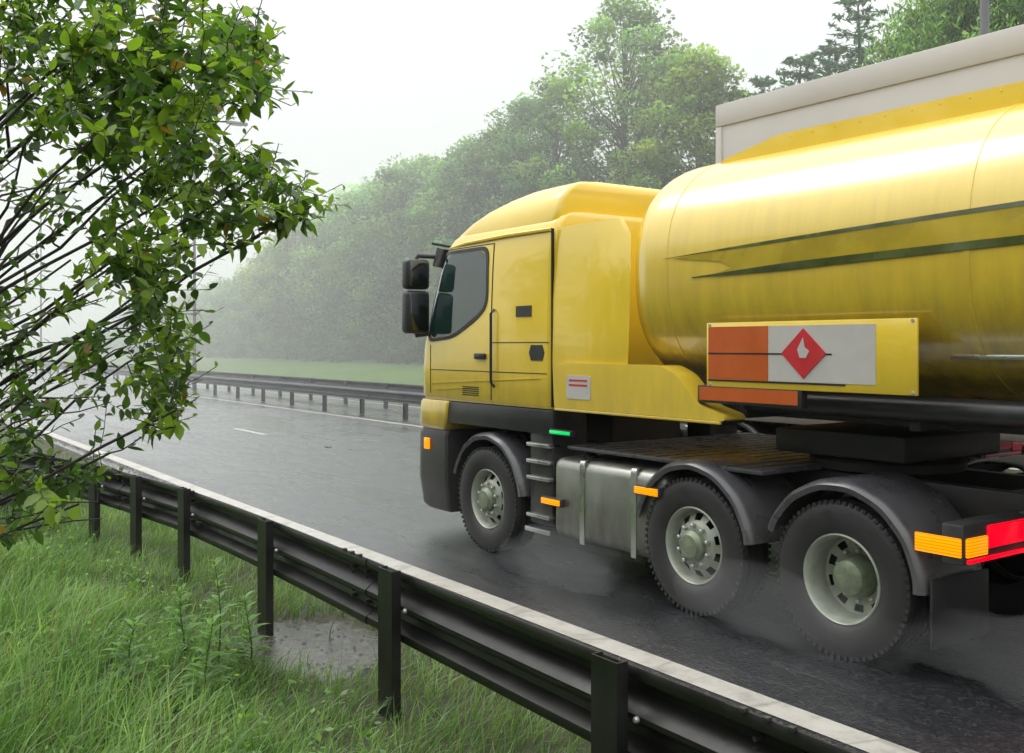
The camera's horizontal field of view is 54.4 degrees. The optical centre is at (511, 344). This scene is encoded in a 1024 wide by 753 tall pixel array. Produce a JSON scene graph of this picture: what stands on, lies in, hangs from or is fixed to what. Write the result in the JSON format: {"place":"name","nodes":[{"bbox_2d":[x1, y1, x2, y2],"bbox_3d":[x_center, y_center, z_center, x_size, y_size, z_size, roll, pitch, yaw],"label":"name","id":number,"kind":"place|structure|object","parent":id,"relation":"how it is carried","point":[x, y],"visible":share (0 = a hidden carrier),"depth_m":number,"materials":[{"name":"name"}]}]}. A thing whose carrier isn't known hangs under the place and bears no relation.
{"place":"outdoors","nodes":[
{"label":"outdoors","id":0,"kind":"place"},
{"bbox_2d":[0,343,423,384],"bbox_3d":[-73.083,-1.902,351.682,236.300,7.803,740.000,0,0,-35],"label":"grass bank","id":1,"kind":"structure","parent":0,"point":[370,370],"depth_m":69.25,"materials":[{"name":"green plant"}]},
{"bbox_2d":[161,288,203,323],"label":"tree","id":2,"kind":"object","parent":1,"relation":"on","point":[179,298],"visible":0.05,"depth_m":143.81,"materials":[{"name":"green plant"}]},
{"bbox_2d":[175,277,232,351],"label":"tree","id":3,"kind":"object","parent":1,"relation":"on","point":[199,302],"visible":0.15,"depth_m":122.31,"materials":[{"name":"green plant"}]},
{"bbox_2d":[205,268,273,354],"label":"tree","id":4,"kind":"object","parent":1,"relation":"on","point":[219,303],"visible":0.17,"depth_m":104.56,"materials":[{"name":"green plant"}]},
{"bbox_2d":[90,301,429,363],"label":"undergrowth","id":5,"kind":"object","parent":1,"relation":"on","point":[236,348],"visible":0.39,"depth_m":79.96,"materials":[{"name":"green plant"}]},
{"bbox_2d":[223,242,299,356],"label":"broadleaf tree","id":6,"kind":"object","parent":1,"relation":"on","point":[247,302],"visible":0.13,"depth_m":92.34,"materials":[{"name":"green plant"}]},
{"bbox_2d":[231,217,350,357],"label":"broadleaf tree","id":7,"kind":"object","parent":1,"relation":"on","point":[278,254],"visible":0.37,"depth_m":84.07,"materials":[{"name":"green plant"}]},
{"bbox_2d":[287,205,356,332],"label":"broadleaf tree","id":8,"kind":"object","parent":1,"relation":"on","point":[321,213],"visible":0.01,"depth_m":87.42,"materials":[{"name":"green plant"}]},
{"bbox_2d":[279,183,408,358],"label":"broadleaf tree","id":9,"kind":"object","parent":1,"relation":"on","point":[344,196],"visible":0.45,"depth_m":77.61,"materials":[{"name":"green plant"}]},
{"bbox_2d":[325,176,411,357],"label":"broadleaf tree","id":10,"kind":"object","parent":1,"relation":"on","point":[360,188],"visible":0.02,"depth_m":80.20,"materials":[{"name":"green plant"}]},
{"bbox_2d":[317,152,459,360],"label":"broadleaf tree","id":11,"kind":"object","parent":1,"relation":"on","point":[395,185],"visible":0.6,"depth_m":69.51,"materials":[{"name":"green plant"}]},
{"bbox_2d":[108,135,678,355],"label":"woodland","id":12,"kind":"object","parent":1,"relation":"on","point":[163,318],"visible":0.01,"depth_m":120.16,"materials":[{"name":"green plant"}]},
{"bbox_2d":[373,153,465,328],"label":"broadleaf tree","id":13,"kind":"object","parent":1,"relation":"on","point":[426,159],"visible":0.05,"depth_m":72.25,"materials":[{"name":"green plant"}]},
{"bbox_2d":[395,131,522,349],"bbox_3d":[-2.808,-6.132,64.811,9.890,15.550,11.160,0,0,-35],"label":"broadleaf tree","id":14,"kind":"object","parent":1,"relation":"on","point":[431,196],"visible":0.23,"depth_m":62.78,"materials":[{"name":"green plant"}]},
{"bbox_2d":[426,122,542,274],"bbox_3d":[-0.806,-6.190,62.792,8.553,15.524,9.511,0,0,-35],"label":"broadleaf tree","id":15,"kind":"object","parent":1,"relation":"on","point":[482,156],"visible":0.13,"depth_m":61.11,"materials":[{"name":"green plant"}]},
{"bbox_2d":[459,92,592,222],"bbox_3d":[0.780,-7.206,63.268,8.623,17.325,9.862,0,0,-35],"label":"broadleaf tree","id":16,"kind":"object","parent":1,"relation":"on","point":[503,122],"visible":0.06,"depth_m":62.28,"materials":[{"name":"green plant"}]},
{"bbox_2d":[484,77,608,212],"bbox_3d":[2.757,-6.957,57.057,8.987,16.936,9.646,0,0,-15],"label":"broadleaf tree","id":17,"kind":"object","parent":1,"relation":"on","point":[543,119],"visible":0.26,"depth_m":56.31,"materials":[{"name":"green plant"}]},
{"bbox_2d":[512,0,726,191],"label":"ash tree","id":18,"kind":"object","parent":1,"relation":"on","point":[614,9],"visible":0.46,"depth_m":52.93,"materials":[{"name":"green plant"}]},
{"bbox_2d":[587,31,715,187],"bbox_3d":[8.588,-7.904,55.385,10.198,18.569,9.630,0,0,-35],"label":"broadleaf tree","id":19,"kind":"object","parent":1,"relation":"on","point":[646,86],"visible":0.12,"depth_m":54.09,"materials":[{"name":"green plant"}]},
{"bbox_2d":[606,43,752,188],"bbox_3d":[9.756,-6.809,50.529,9.854,16.605,9.989,0,0,21],"label":"broadleaf tree","id":20,"kind":"object","parent":1,"relation":"on","point":[712,82],"visible":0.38,"depth_m":49.27,"materials":[{"name":"green plant"}]},
{"bbox_2d":[713,89,747,153],"bbox_3d":[11.295,-5.737,49.797,5.732,14.385,5.318,0,0,-35],"label":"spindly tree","id":21,"kind":"object","parent":1,"relation":"on","point":[739,92],"visible":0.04,"depth_m":49.81,"materials":[{"name":"green plant"}]},
{"bbox_2d":[744,75,780,97],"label":"larch tree","id":22,"kind":"object","parent":1,"relation":"on","point":[762,83],"visible":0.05,"depth_m":50.10,"materials":[{"name":"green plant"}]},
{"bbox_2d":[772,50,827,90],"bbox_3d":[13.231,-6.155,47.338,8.902,15.189,8.127,0,0,-35],"label":"larch tree","id":23,"kind":"object","parent":1,"relation":"on","point":[807,62],"visible":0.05,"depth_m":46.83,"materials":[{"name":"green plant"}]},
{"bbox_2d":[805,43,856,81],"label":"larch tree","id":24,"kind":"object","parent":1,"relation":"on","point":[829,53],"visible":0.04,"depth_m":47.89,"materials":[{"name":"green plant"}]},
{"bbox_2d":[814,0,904,78],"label":"larch tree","id":25,"kind":"object","parent":1,"relation":"on","point":[858,39],"visible":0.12,"depth_m":43.93,"materials":[{"name":"green plant"}]},
{"bbox_2d":[859,0,1001,66],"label":"willow tree","id":26,"kind":"object","parent":1,"relation":"on","point":[913,20],"visible":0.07,"depth_m":39.49,"materials":[{"name":"green plant"}]},
{"bbox_2d":[889,0,1023,58],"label":"willow tree","id":27,"kind":"object","parent":1,"relation":"on","point":[964,13],"visible":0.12,"depth_m":36.17,"materials":[{"name":"green plant"}]},
{"bbox_2d":[947,0,1023,41],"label":"broadleaf tree","id":28,"kind":"object","parent":1,"relation":"on","point":[964,32],"visible":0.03,"depth_m":35.11,"materials":[{"name":"green plant"}]},
{"bbox_2d":[0,507,460,752],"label":"tall grass","id":29,"kind":"structure","parent":0,"point":[40,601],"depth_m":5.37,"materials":[{"name":"green plant"}]},
{"bbox_2d":[228,611,417,689],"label":"gravel","id":30,"kind":"structure","parent":0,"point":[303,642],"depth_m":6.67,"materials":[{"name":"grey gravel"}]},
{"bbox_2d":[0,423,751,752],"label":"grass verge","id":31,"kind":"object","parent":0,"point":[356,631],"depth_m":6.20,"materials":[{"name":"plant"}]},
{"bbox_2d":[0,423,139,506],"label":"rough grass","id":32,"kind":"structure","parent":31,"relation":"on","point":[2,440],"depth_m":17.76,"materials":[{"name":"green plant"}]},
{"bbox_2d":[101,613,154,689],"bbox_3d":[-2.162,1.756,5.593,0.327,0.441,0.333,0,0,-35],"label":"tall weed","id":33,"kind":"object","parent":31,"relation":"on","point":[125,645],"visible":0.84,"depth_m":5.61,"materials":[{"name":"green plant"}]},
{"bbox_2d":[0,0,351,550],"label":"leafy shrub","id":34,"kind":"object","parent":31,"relation":"on","point":[148,71],"visible":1,"depth_m":2.73,"materials":[{"name":"green plant"}]},
{"bbox_2d":[159,583,206,656],"bbox_3d":[-2.018,1.730,6.194,0.325,0.496,0.328,0,0,-9],"label":"tall weed","id":35,"kind":"object","parent":31,"relation":"on","point":[179,618],"visible":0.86,"depth_m":6.18,"materials":[{"name":"green plant"}]},
{"bbox_2d":[0,503,395,752],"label":"verge weeds","id":36,"kind":"object","parent":31,"relation":"on","point":[318,736],"visible":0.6,"depth_m":5.74,"materials":[{"name":"green plant"}]},
{"bbox_2d":[178,612,239,709],"bbox_3d":[-1.665,1.740,5.428,0.331,0.516,0.306,0,0,-24],"label":"tall weed","id":37,"kind":"object","parent":31,"relation":"on","point":[200,672],"visible":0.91,"depth_m":5.43,"materials":[{"name":"green plant"}]},
{"bbox_2d":[196,556,246,670],"bbox_3d":[-1.720,1.619,5.897,0.296,0.743,0.291,0,0,42],"label":"tall weed","id":38,"kind":"object","parent":31,"relation":"on","point":[216,561],"visible":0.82,"depth_m":5.90,"materials":[{"name":"green plant"}]},
{"bbox_2d":[225,590,275,674],"bbox_3d":[-1.580,1.736,5.972,0.321,0.514,0.286,0,0,-16],"label":"tall weed","id":39,"kind":"object","parent":31,"relation":"on","point":[247,631],"visible":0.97,"depth_m":5.98,"materials":[{"name":"green plant"}]},
{"bbox_2d":[0,451,852,752],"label":"crash barrier","id":40,"kind":"object","parent":31,"relation":"on","point":[600,701],"visible":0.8,"depth_m":4.83,"materials":[{"name":"metal"}]},
{"bbox_2d":[0,0,1018,343],"label":"sky","id":41,"kind":"structure","parent":0,"point":[386,79],"materials":[{"name":"white"}]},
{"bbox_2d":[0,366,1020,473],"bbox_3d":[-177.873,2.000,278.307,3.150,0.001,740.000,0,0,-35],"label":"central reservation","id":42,"kind":"structure","parent":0,"point":[380,412],"depth_m":34.03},
{"bbox_2d":[5,206,75,371],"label":"lamp post","id":43,"kind":"object","parent":42,"relation":"on","point":[11,207],"visible":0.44,"depth_m":74.68,"materials":[{"name":"metal"}]},
{"bbox_2d":[191,120,247,389],"bbox_3d":[-14.195,-4.115,44.507,4.860,12.230,0.280,0,0,-35],"label":"lamp post","id":44,"kind":"object","parent":42,"relation":"on","point":[238,123],"visible":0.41,"depth_m":44.47,"materials":[{"name":"metal"}]},
{"bbox_2d":[22,359,423,408],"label":"crash barrier","id":45,"kind":"object","parent":42,"relation":"on","point":[360,383],"visible":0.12,"depth_m":36.11,"materials":[{"name":"metal"}]},
{"bbox_2d":[3,360,1023,456],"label":"crash barrier","id":46,"kind":"object","parent":42,"relation":"on","point":[404,397],"visible":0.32,"depth_m":31.95,"materials":[{"name":"metal"}]},
{"bbox_2d":[980,0,988,35],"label":"lamp post","id":47,"kind":"object","parent":42,"relation":"on","point":[984,16],"visible":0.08,"depth_m":14.39,"materials":[{"name":"metal"}]},
{"bbox_2d":[0,370,1023,752],"bbox_3d":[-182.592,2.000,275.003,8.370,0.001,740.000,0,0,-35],"label":"carriageway","id":48,"kind":"structure","parent":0,"point":[358,482],"depth_m":8.56,"materials":[{"name":"grey asphalt"}]},
{"bbox_2d":[32,388,268,434],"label":"lane line marking","id":49,"kind":"object","parent":48,"relation":"on","point":[234,428],"visible":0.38,"depth_m":23.24,"materials":[{"name":"paint"}]},
{"bbox_2d":[3,370,422,426],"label":"median line marking","id":50,"kind":"object","parent":48,"relation":"on","point":[289,408],"depth_m":29.88,"materials":[{"name":"paint"}]},
{"bbox_2d":[34,432,859,752],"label":"road grit","id":51,"kind":"object","parent":48,"relation":"on","point":[136,472],"visible":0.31,"depth_m":7.03,"materials":[{"name":"gravel"}]},
{"bbox_2d":[0,415,918,752],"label":"edge line marking","id":52,"kind":"object","parent":48,"relation":"on","point":[826,727],"depth_m":6.66,"materials":[{"name":"paint"}]},
{"bbox_2d":[402,81,1023,661],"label":"tanker lorry","id":53,"kind":"object","parent":48,"relation":"on","point":[590,347],"visible":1,"depth_m":7.07,"materials":[{"name":"yellow paint"}]},
{"bbox_2d":[428,246,488,341],"bbox_3d":[-0.514,-0.500,10.121,0.137,0.930,1.132,0,0,-35],"label":"window","id":54,"kind":"structure","parent":53,"relation":"in","point":[461,297],"depth_m":10.05,"materials":[{"name":"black glass"}]},
{"bbox_2d":[19,365,1022,472],"bbox_3d":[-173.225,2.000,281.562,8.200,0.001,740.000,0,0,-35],"label":"carriageway","id":55,"kind":"structure","parent":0,"point":[328,397],"depth_m":38.66,"materials":[{"name":"grey asphalt"}]},
{"bbox_2d":[51,369,1018,469],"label":"line marking","id":56,"kind":"object","parent":55,"relation":"on","point":[388,404],"depth_m":37.14,"materials":[{"name":"paint"}]},
{"bbox_2d":[680,24,1023,471],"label":"box lorry","id":57,"kind":"object","parent":55,"relation":"on","point":[986,61],"visible":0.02,"depth_m":10.31,"materials":[{"name":"white paint"}]}
]}

